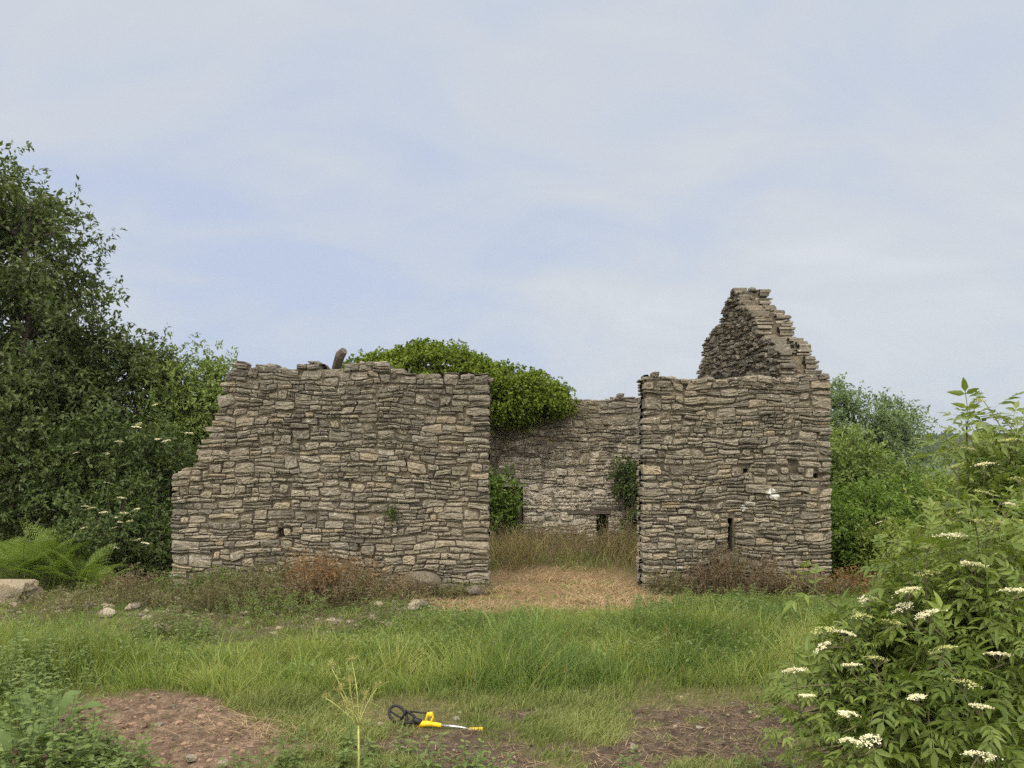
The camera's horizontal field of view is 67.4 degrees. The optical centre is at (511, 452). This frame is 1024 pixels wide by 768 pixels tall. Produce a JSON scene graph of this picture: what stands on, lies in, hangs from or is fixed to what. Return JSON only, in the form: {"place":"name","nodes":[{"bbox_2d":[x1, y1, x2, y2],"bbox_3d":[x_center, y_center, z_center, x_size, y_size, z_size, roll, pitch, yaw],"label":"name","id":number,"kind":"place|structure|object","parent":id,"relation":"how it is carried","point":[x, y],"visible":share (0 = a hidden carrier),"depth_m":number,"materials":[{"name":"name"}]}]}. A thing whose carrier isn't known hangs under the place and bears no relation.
{"place":"outdoors","nodes":[
{"label":"outdoors","id":0,"kind":"place"},
{"bbox_2d":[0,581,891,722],"bbox_3d":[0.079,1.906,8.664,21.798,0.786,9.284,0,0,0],"label":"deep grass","id":1,"kind":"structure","parent":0,"point":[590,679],"depth_m":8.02,"materials":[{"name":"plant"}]},
{"bbox_2d":[0,473,956,767],"bbox_3d":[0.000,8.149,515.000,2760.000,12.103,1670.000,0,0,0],"label":"ground","id":2,"kind":"structure","parent":0,"point":[206,739],"depth_m":6.56,"materials":[{"name":"soil"}]},
{"bbox_2d":[0,579,43,606],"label":"stone block","id":3,"kind":"object","parent":2,"relation":"on","point":[32,585],"depth_m":11.04,"materials":[{"name":"stone"}]},
{"bbox_2d":[0,538,48,578],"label":"bracken fern","id":4,"kind":"object","parent":2,"relation":"on","point":[13,542],"visible":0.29,"depth_m":13.22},
{"bbox_2d":[0,614,64,699],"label":"nettle clump","id":5,"kind":"object","parent":2,"relation":"on","point":[3,681],"visible":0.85,"depth_m":6.96,"materials":[{"name":"green plant"}]},
{"bbox_2d":[0,541,64,578],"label":"bracken fern","id":6,"kind":"object","parent":2,"relation":"on","point":[3,557],"visible":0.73,"depth_m":12.26,"materials":[{"name":"plant"}]},
{"bbox_2d":[0,524,68,578],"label":"bracken fern","id":7,"kind":"object","parent":2,"relation":"on","point":[32,545],"visible":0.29,"depth_m":13.19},
{"bbox_2d":[0,722,74,767],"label":"dock plant","id":8,"kind":"object","parent":2,"relation":"on","point":[5,733],"visible":0.49,"depth_m":5.19,"materials":[{"name":"green plant"}]},
{"bbox_2d":[0,536,87,589],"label":"bracken fern","id":9,"kind":"object","parent":2,"relation":"on","point":[36,569],"visible":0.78,"depth_m":12.33,"materials":[{"name":"plant"}]},
{"bbox_2d":[0,641,96,747],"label":"nettle clump","id":10,"kind":"object","parent":2,"relation":"on","point":[29,687],"visible":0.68,"depth_m":5.90,"materials":[{"name":"green plant"}]},
{"bbox_2d":[1,623,98,682],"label":"nettle clump","id":11,"kind":"object","parent":2,"relation":"on","point":[56,667],"visible":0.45,"depth_m":7.56,"materials":[{"name":"green plant"}]},
{"bbox_2d":[0,678,105,767],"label":"nettle clump","id":12,"kind":"object","parent":2,"relation":"on","point":[32,729],"visible":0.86,"depth_m":5.11,"materials":[{"name":"green plant"}]},
{"bbox_2d":[9,522,104,584],"bbox_3d":[-7.531,1.700,12.963,1.545,1.059,1.828,0,0,0],"label":"bracken fern","id":13,"kind":"object","parent":2,"relation":"on","point":[52,547],"visible":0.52,"depth_m":12.84,"materials":[{"name":"plant"}]},
{"bbox_2d":[0,690,114,753],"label":"dock plant","id":14,"kind":"object","parent":2,"relation":"on","point":[69,697],"visible":0.38,"depth_m":5.73,"materials":[{"name":"green plant"}]},
{"bbox_2d":[0,690,124,767],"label":"nettle clump","id":15,"kind":"object","parent":2,"relation":"on","point":[108,741],"visible":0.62,"depth_m":5.26,"materials":[{"name":"green plant"}]},
{"bbox_2d":[0,140,143,542],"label":"broadleaf tree","id":16,"kind":"object","parent":2,"relation":"on","point":[38,297],"visible":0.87,"depth_m":14.96,"materials":[{"name":"green plant"}]},
{"bbox_2d":[33,543,128,590],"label":"bracken fern","id":17,"kind":"object","parent":2,"relation":"on","point":[88,569],"visible":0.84,"depth_m":12.18,"materials":[{"name":"plant"}]},
{"bbox_2d":[19,723,155,767],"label":"nettle clump","id":18,"kind":"object","parent":2,"relation":"on","point":[141,750],"visible":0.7,"depth_m":5.22,"materials":[{"name":"green plant"}]},
{"bbox_2d":[0,310,199,540],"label":"broadleaf tree","id":19,"kind":"object","parent":2,"relation":"on","point":[121,348],"visible":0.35,"depth_m":15.45,"materials":[{"name":"green plant"}]},
{"bbox_2d":[0,393,204,570],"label":"elder shrub","id":20,"kind":"object","parent":2,"relation":"on","point":[54,485],"visible":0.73,"depth_m":14.09,"materials":[{"name":"green plant"}]},
{"bbox_2d":[72,561,133,596],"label":"bracken fern","id":21,"kind":"object","parent":2,"relation":"on","point":[104,574],"visible":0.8,"depth_m":11.82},
{"bbox_2d":[38,465,175,580],"bbox_3d":[-6.732,1.248,13.412,2.365,2.068,2.317,0,0,32],"label":"elder shrub","id":22,"kind":"object","parent":2,"relation":"on","point":[119,534],"visible":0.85,"depth_m":13.22,"materials":[{"name":"green plant"}]},
{"bbox_2d":[44,580,171,610],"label":"weed clump","id":23,"kind":"object","parent":2,"relation":"on","point":[125,592],"visible":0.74,"depth_m":10.77,"materials":[{"name":"plant"}]},
{"bbox_2d":[66,744,160,767],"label":"nettle clump","id":24,"kind":"object","parent":2,"relation":"on","point":[133,763],"visible":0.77,"depth_m":5.22,"materials":[{"name":"green plant"}]},
{"bbox_2d":[99,562,174,598],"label":"dead weed","id":25,"kind":"object","parent":2,"relation":"on","point":[128,579],"visible":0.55,"depth_m":11.52,"materials":[{"name":"brown plant"}]},
{"bbox_2d":[11,688,320,767],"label":"soil clods","id":26,"kind":"object","parent":2,"relation":"on","point":[178,722],"visible":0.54,"depth_m":6.25,"materials":[{"name":"soil"}]},
{"bbox_2d":[114,601,221,652],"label":"nettle clump","id":27,"kind":"object","parent":2,"relation":"on","point":[143,630],"visible":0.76,"depth_m":8.90,"materials":[{"name":"green plant"}]},
{"bbox_2d":[110,331,237,535],"bbox_3d":[-6.892,-0.141,16.652,3.396,4.844,3.301,0,0,29],"label":"ash tree","id":28,"kind":"object","parent":2,"relation":"on","point":[202,394],"visible":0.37,"depth_m":16.07,"materials":[{"name":"green plant"}]},
{"bbox_2d":[146,564,223,595],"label":"weed clump","id":29,"kind":"object","parent":2,"relation":"on","point":[163,582],"visible":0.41,"depth_m":11.45,"materials":[{"name":"green plant"}]},
{"bbox_2d":[145,582,247,612],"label":"weed clump","id":30,"kind":"object","parent":2,"relation":"on","point":[166,599],"visible":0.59,"depth_m":10.44,"materials":[{"name":"plant"}]},
{"bbox_2d":[194,563,245,591],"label":"weed clump","id":31,"kind":"object","parent":2,"relation":"on","point":[221,577],"visible":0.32,"depth_m":11.77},
{"bbox_2d":[216,746,247,767],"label":"young nettle","id":32,"kind":"object","parent":2,"relation":"on","point":[238,758],"visible":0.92,"depth_m":5.31,"materials":[{"name":"green plant"}]},
{"bbox_2d":[183,569,299,613],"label":"weed clump","id":33,"kind":"object","parent":2,"relation":"on","point":[260,594],"visible":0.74,"depth_m":10.37,"materials":[{"name":"plant"}]},
{"bbox_2d":[190,557,295,595],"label":"weed clump","id":34,"kind":"object","parent":2,"relation":"on","point":[250,582],"visible":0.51,"depth_m":11.17,"materials":[{"name":"plant"}]},
{"bbox_2d":[242,746,267,767],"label":"young nettle","id":35,"kind":"object","parent":2,"relation":"on","point":[248,757],"visible":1,"depth_m":5.12,"materials":[{"name":"green plant"}]},
{"bbox_2d":[215,587,330,627],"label":"weed clump","id":36,"kind":"object","parent":2,"relation":"on","point":[251,601],"visible":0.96,"depth_m":9.97,"materials":[{"name":"green plant"}]},
{"bbox_2d":[267,740,293,767],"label":"young nettle","id":37,"kind":"object","parent":2,"relation":"on","point":[282,764],"visible":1,"depth_m":5.40,"materials":[{"name":"green plant"}]},
{"bbox_2d":[274,723,308,764],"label":"young nettle","id":38,"kind":"object","parent":2,"relation":"on","point":[300,752],"visible":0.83,"depth_m":5.59,"materials":[{"name":"green plant"}]},
{"bbox_2d":[246,545,348,592],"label":"weed clump","id":39,"kind":"object","parent":2,"relation":"on","point":[276,565],"visible":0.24,"depth_m":11.55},
{"bbox_2d":[271,572,354,604],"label":"dead weed","id":40,"kind":"object","parent":2,"relation":"on","point":[302,593],"visible":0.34,"depth_m":10.64,"materials":[{"name":"brown plant"}]},
{"bbox_2d":[278,544,352,600],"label":"dead fern","id":41,"kind":"object","parent":2,"relation":"on","point":[318,567],"visible":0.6,"depth_m":10.86,"materials":[{"name":"plant"}]},
{"bbox_2d":[277,545,380,595],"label":"dead fern","id":42,"kind":"object","parent":2,"relation":"on","point":[324,572],"visible":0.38,"depth_m":11.26,"materials":[{"name":"plant"}]},
{"bbox_2d":[295,557,380,608],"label":"dead weed","id":43,"kind":"object","parent":2,"relation":"on","point":[347,593],"visible":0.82,"depth_m":10.56,"materials":[{"name":"brown plant"}]},
{"bbox_2d":[332,737,357,767],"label":"young nettle","id":44,"kind":"object","parent":2,"relation":"on","point":[343,758],"visible":0.98,"depth_m":5.44,"materials":[{"name":"green plant"}]},
{"bbox_2d":[337,712,360,749],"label":"young nettle","id":45,"kind":"object","parent":2,"relation":"on","point":[346,743],"visible":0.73,"depth_m":5.84,"materials":[{"name":"green plant"}]},
{"bbox_2d":[320,567,380,602],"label":"weed clump","id":46,"kind":"object","parent":2,"relation":"on","point":[357,582],"visible":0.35,"depth_m":10.82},
{"bbox_2d":[321,655,388,767],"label":"seeding stalk","id":47,"kind":"object","parent":2,"relation":"on","point":[354,715],"visible":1,"depth_m":5.15,"materials":[{"name":"plant"}]},
{"bbox_2d":[314,558,418,598],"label":"dead weed","id":48,"kind":"object","parent":2,"relation":"on","point":[370,573],"visible":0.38,"depth_m":11.37,"materials":[{"name":"brown plant"}]},
{"bbox_2d":[360,744,374,767],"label":"young nettle","id":49,"kind":"object","parent":2,"relation":"on","point":[366,760],"visible":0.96,"depth_m":5.34,"materials":[{"name":"green plant"}]},
{"bbox_2d":[362,737,381,759],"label":"young nettle","id":50,"kind":"object","parent":2,"relation":"on","point":[369,741],"visible":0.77,"depth_m":5.69,"materials":[{"name":"green plant"}]},
{"bbox_2d":[1,592,767,767],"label":"pebbles","id":51,"kind":"object","parent":2,"relation":"on","point":[273,632],"visible":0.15,"depth_m":9.48,"materials":[{"name":"stone"}]},
{"bbox_2d":[366,569,434,601],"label":"dead weed","id":52,"kind":"object","parent":2,"relation":"on","point":[399,586],"visible":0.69,"depth_m":11.22,"materials":[{"name":"brown plant"}]},
{"bbox_2d":[391,725,422,758],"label":"young nettle","id":53,"kind":"object","parent":2,"relation":"on","point":[408,748],"visible":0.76,"depth_m":5.80,"materials":[{"name":"green plant"}]},
{"bbox_2d":[401,571,440,594],"bbox_3d":[-1.395,2.054,11.840,0.597,0.432,0.395,0,0,0],"label":"boulder","id":54,"kind":"object","parent":2,"relation":"on","point":[430,576],"visible":0.32,"depth_m":11.72,"materials":[{"name":"stone"}]},
{"bbox_2d":[1,591,848,690],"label":"meadow weeds","id":55,"kind":"object","parent":2,"relation":"on","point":[413,641],"visible":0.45,"depth_m":8.26,"materials":[{"name":"green plant"}]},
{"bbox_2d":[14,561,837,767],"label":"straw","id":56,"kind":"object","parent":2,"relation":"on","point":[578,598],"visible":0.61,"depth_m":10.80,"materials":[{"name":"plant"}]},
{"bbox_2d":[0,501,860,644],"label":"dead weeds","id":57,"kind":"object","parent":2,"relation":"on","point":[181,609],"visible":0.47,"depth_m":10.71,"materials":[{"name":"brown plant"}]},
{"bbox_2d":[414,732,450,767],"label":"young nettle","id":58,"kind":"object","parent":2,"relation":"on","point":[428,761],"visible":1,"depth_m":5.42,"materials":[{"name":"green plant"}]},
{"bbox_2d":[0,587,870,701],"bbox_3d":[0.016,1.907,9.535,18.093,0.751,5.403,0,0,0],"label":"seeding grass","id":59,"kind":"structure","parent":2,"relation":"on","point":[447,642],"depth_m":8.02,"materials":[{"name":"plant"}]},
{"bbox_2d":[388,704,482,730],"bbox_3d":[-0.649,2.226,6.386,0.827,0.174,0.122,0,0,15],"label":"grass trimmer","id":60,"kind":"object","parent":2,"relation":"on","point":[419,722],"depth_m":6.41,"materials":[{"name":"yellow plastic"}]},
{"bbox_2d":[0,503,876,645],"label":"ground weeds","id":61,"kind":"object","parent":2,"relation":"on","point":[122,592],"visible":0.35,"depth_m":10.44,"materials":[{"name":"plant"}]},
{"bbox_2d":[0,579,886,723],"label":"tall grass","id":62,"kind":"structure","parent":2,"relation":"on","point":[468,660],"depth_m":7.82,"materials":[{"name":"plant"}]},
{"bbox_2d":[392,598,496,643],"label":"nettle clump","id":63,"kind":"object","parent":2,"relation":"on","point":[397,623],"visible":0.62,"depth_m":9.28,"materials":[{"name":"green plant"}]},
{"bbox_2d":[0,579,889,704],"bbox_3d":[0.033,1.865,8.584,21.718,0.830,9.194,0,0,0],"label":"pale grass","id":64,"kind":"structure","parent":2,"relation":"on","point":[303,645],"depth_m":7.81,"materials":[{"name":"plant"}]},
{"bbox_2d":[421,578,471,599],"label":"weed clump","id":65,"kind":"object","parent":2,"relation":"on","point":[455,593],"visible":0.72,"depth_m":11.60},
{"bbox_2d":[8,661,920,767],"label":"short grass","id":66,"kind":"structure","parent":2,"relation":"on","point":[582,728],"depth_m":6.54,"materials":[{"name":"plant"}]},
{"bbox_2d":[450,739,487,767],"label":"young nettle","id":67,"kind":"object","parent":2,"relation":"on","point":[465,763],"visible":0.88,"depth_m":5.47,"materials":[{"name":"green plant"}]},
{"bbox_2d":[464,585,483,594],"bbox_3d":[-0.595,2.183,12.114,0.316,0.188,0.264,0,0,-45],"label":"loose stone","id":68,"kind":"object","parent":2,"relation":"on","point":[476,591],"visible":0.79,"depth_m":12.01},
{"bbox_2d":[457,579,494,594],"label":"weed clump","id":69,"kind":"object","parent":2,"relation":"on","point":[472,583],"visible":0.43,"depth_m":12.18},
{"bbox_2d":[469,738,498,767],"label":"young nettle","id":70,"kind":"object","parent":2,"relation":"on","point":[477,759],"visible":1,"depth_m":5.21,"materials":[{"name":"green plant"}]},
{"bbox_2d":[169,287,831,590],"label":"ruined barn","id":71,"kind":"structure","parent":2,"relation":"on","point":[734,437],"depth_m":12.41,"materials":[{"name":"stone"}]},
{"bbox_2d":[332,348,346,368],"bbox_3d":[-2.948,-1.434,13.072,0.239,0.605,0.833,0,0,-15],"label":"timber stub","id":72,"kind":"object","parent":71,"relation":"attached to","point":[340,354],"visible":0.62,"depth_m":12.77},
{"bbox_2d":[341,337,584,541],"bbox_3d":[-1.415,-0.162,18.216,6.354,5.130,2.391,0,0,0],"label":"ivy","id":73,"kind":"object","parent":71,"relation":"attached to","point":[517,398],"visible":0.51,"depth_m":17.68,"materials":[{"name":"green plant"}]},
{"bbox_2d":[605,455,640,540],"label":"clinging creeper","id":74,"kind":"object","parent":71,"relation":"attached to","point":[624,477],"visible":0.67,"depth_m":18.16,"materials":[{"name":"green plant"}]},
{"bbox_2d":[488,462,526,538],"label":"doorway shrub","id":75,"kind":"object","parent":2,"relation":"on","point":[501,506],"visible":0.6,"depth_m":17.64,"materials":[{"name":"green plant"}]},
{"bbox_2d":[488,527,538,557],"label":"weed clump","id":76,"kind":"object","parent":2,"relation":"on","point":[507,542],"visible":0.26,"depth_m":16.40,"materials":[{"name":"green plant"}]},
{"bbox_2d":[496,516,586,550],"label":"dead weed","id":77,"kind":"object","parent":2,"relation":"on","point":[552,537],"visible":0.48,"depth_m":16.88,"materials":[{"name":"brown plant"}]},
{"bbox_2d":[496,486,606,536],"bbox_3d":[0.849,0.806,20.146,5.555,3.772,3.176,0,0,0],"label":"back shrub","id":78,"kind":"object","parent":2,"relation":"on","point":[603,517],"visible":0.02,"depth_m":19.54,"materials":[{"name":"green plant"}]},
{"bbox_2d":[554,525,623,557],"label":"weed clump","id":79,"kind":"object","parent":2,"relation":"on","point":[581,537],"visible":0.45,"depth_m":16.55,"materials":[{"name":"brown plant"}]},
{"bbox_2d":[432,519,752,602],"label":"drying grass","id":80,"kind":"structure","parent":2,"relation":"on","point":[518,555],"depth_m":15.44,"materials":[{"name":"plant"}]},
{"bbox_2d":[324,703,869,767],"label":"dark soil clods","id":81,"kind":"object","parent":2,"relation":"on","point":[663,733],"visible":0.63,"depth_m":6.04,"materials":[{"name":"soil"}]},
{"bbox_2d":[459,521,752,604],"bbox_3d":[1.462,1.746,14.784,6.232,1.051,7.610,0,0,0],"label":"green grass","id":82,"kind":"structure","parent":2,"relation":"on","point":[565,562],"depth_m":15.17,"materials":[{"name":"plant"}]},
{"bbox_2d":[587,510,639,554],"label":"dead weed","id":83,"kind":"object","parent":2,"relation":"on","point":[628,533],"visible":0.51,"depth_m":16.36,"materials":[{"name":"brown plant"}]},
{"bbox_2d":[615,745,643,767],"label":"young nettle","id":84,"kind":"object","parent":2,"relation":"on","point":[637,765],"visible":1,"depth_m":5.29,"materials":[{"name":"green plant"}]},
{"bbox_2d":[593,591,684,633],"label":"nettle clump","id":85,"kind":"object","parent":2,"relation":"on","point":[634,607],"visible":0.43,"depth_m":9.43,"materials":[{"name":"green plant"}]},
{"bbox_2d":[642,568,687,595],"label":"weed clump","id":86,"kind":"object","parent":2,"relation":"on","point":[665,581],"visible":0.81,"depth_m":11.96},
{"bbox_2d":[633,582,726,613],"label":"nettle clump","id":87,"kind":"object","parent":2,"relation":"on","point":[685,596],"visible":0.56,"depth_m":10.47,"materials":[{"name":"green plant"}]},
{"bbox_2d":[653,565,710,595],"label":"dead weed","id":88,"kind":"object","parent":2,"relation":"on","point":[689,579],"visible":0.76,"depth_m":11.86,"materials":[{"name":"brown plant"}]},
{"bbox_2d":[673,585,773,618],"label":"nettle clump","id":89,"kind":"object","parent":2,"relation":"on","point":[742,601],"visible":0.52,"depth_m":10.07,"materials":[{"name":"green plant"}]},
{"bbox_2d":[700,526,753,593],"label":"weed clump","id":90,"kind":"object","parent":2,"relation":"on","point":[741,566],"visible":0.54,"depth_m":12.13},
{"bbox_2d":[682,539,787,595],"bbox_3d":[3.479,1.809,12.022,1.666,0.909,1.100,0,0,0],"label":"bramble","id":91,"kind":"object","parent":2,"relation":"on","point":[716,575],"visible":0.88,"depth_m":11.89,"materials":[{"name":"brown plant"}]},
{"bbox_2d":[732,745,773,767],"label":"young nettle","id":92,"kind":"object","parent":2,"relation":"on","point":[757,763],"visible":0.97,"depth_m":5.14,"materials":[{"name":"green plant"}]},
{"bbox_2d":[726,583,822,614],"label":"nettle clump","id":93,"kind":"object","parent":2,"relation":"on","point":[764,598],"visible":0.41,"depth_m":10.50,"materials":[{"name":"green plant"}]},
{"bbox_2d":[738,568,825,596],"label":"dead weed","id":94,"kind":"object","parent":2,"relation":"on","point":[775,586],"visible":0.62,"depth_m":11.94,"materials":[{"name":"brown plant"}]},
{"bbox_2d":[777,564,851,597],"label":"dead weed","id":95,"kind":"object","parent":2,"relation":"on","point":[841,583],"visible":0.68,"depth_m":11.80,"materials":[{"name":"brown plant"}]},
{"bbox_2d":[816,563,893,594],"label":"dead weed","id":96,"kind":"object","parent":2,"relation":"on","point":[855,581],"visible":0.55,"depth_m":12.18,"materials":[{"name":"plant"}]},
{"bbox_2d":[829,493,887,579],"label":"shrub","id":97,"kind":"object","parent":2,"relation":"on","point":[838,535],"visible":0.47,"depth_m":13.61,"materials":[{"name":"green plant"}]},
{"bbox_2d":[829,469,924,542],"bbox_3d":[6.752,1.354,15.314,3.407,2.077,2.198,0,0,0],"label":"round shrub","id":98,"kind":"object","parent":2,"relation":"on","point":[875,500],"visible":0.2,"depth_m":14.91,"materials":[{"name":"green plant"}]},
{"bbox_2d":[836,514,926,584],"bbox_3d":[6.610,1.685,13.217,2.276,1.259,1.844,0,0,0],"label":"arching shrub","id":99,"kind":"object","parent":2,"relation":"on","point":[871,533],"visible":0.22,"depth_m":13.13,"materials":[{"name":"green plant"}]},
{"bbox_2d":[828,421,938,528],"bbox_3d":[9.442,0.737,20.413,4.840,3.186,3.246,0,0,0],"label":"broadleaf tree","id":100,"kind":"object","parent":2,"relation":"on","point":[850,462],"visible":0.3,"depth_m":19.91,"materials":[{"name":"green plant"}]},
{"bbox_2d":[745,485,1023,767],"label":"elder bush","id":101,"kind":"object","parent":2,"relation":"on","point":[932,680],"visible":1,"depth_m":4.53,"materials":[{"name":"green plant"}]},
{"bbox_2d":[826,372,951,479],"bbox_3d":[11.449,-0.186,25.424,5.627,4.921,3.696,0,0,18],"label":"willow tree","id":102,"kind":"object","parent":2,"relation":"on","point":[893,430],"visible":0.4,"depth_m":24.90,"materials":[{"name":"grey plant"}]},
{"bbox_2d":[854,457,963,532],"bbox_3d":[9.640,1.326,15.342,4.692,2.462,3.969,0,0,-24],"label":"field hedge","id":103,"kind":"object","parent":2,"relation":"on","point":[913,490],"visible":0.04,"depth_m":15.49,"materials":[{"name":"green plant"}]},
{"bbox_2d":[860,403,1023,594],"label":"bush","id":104,"kind":"object","parent":2,"relation":"on","point":[944,499],"visible":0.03,"depth_m":8.61,"materials":[{"name":"green plant"}]},
{"bbox_2d":[887,377,1023,608],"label":"elder bush","id":105,"kind":"object","parent":2,"relation":"on","point":[993,454],"visible":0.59,"depth_m":6.36,"materials":[{"name":"green plant"}]},
{"bbox_2d":[0,0,1023,434],"label":"sky","id":106,"kind":"structure","parent":0,"point":[579,192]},
{"bbox_2d":[58,446,1008,472],"bbox_3d":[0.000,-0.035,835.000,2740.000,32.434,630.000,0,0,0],"label":"hill","id":107,"kind":"structure","parent":0,"point":[928,465],"depth_m":563.42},
{"bbox_2d":[884,432,1015,464],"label":"woodland","id":108,"kind":"object","parent":107,"relation":"on","point":[940,443],"visible":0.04,"depth_m":655.63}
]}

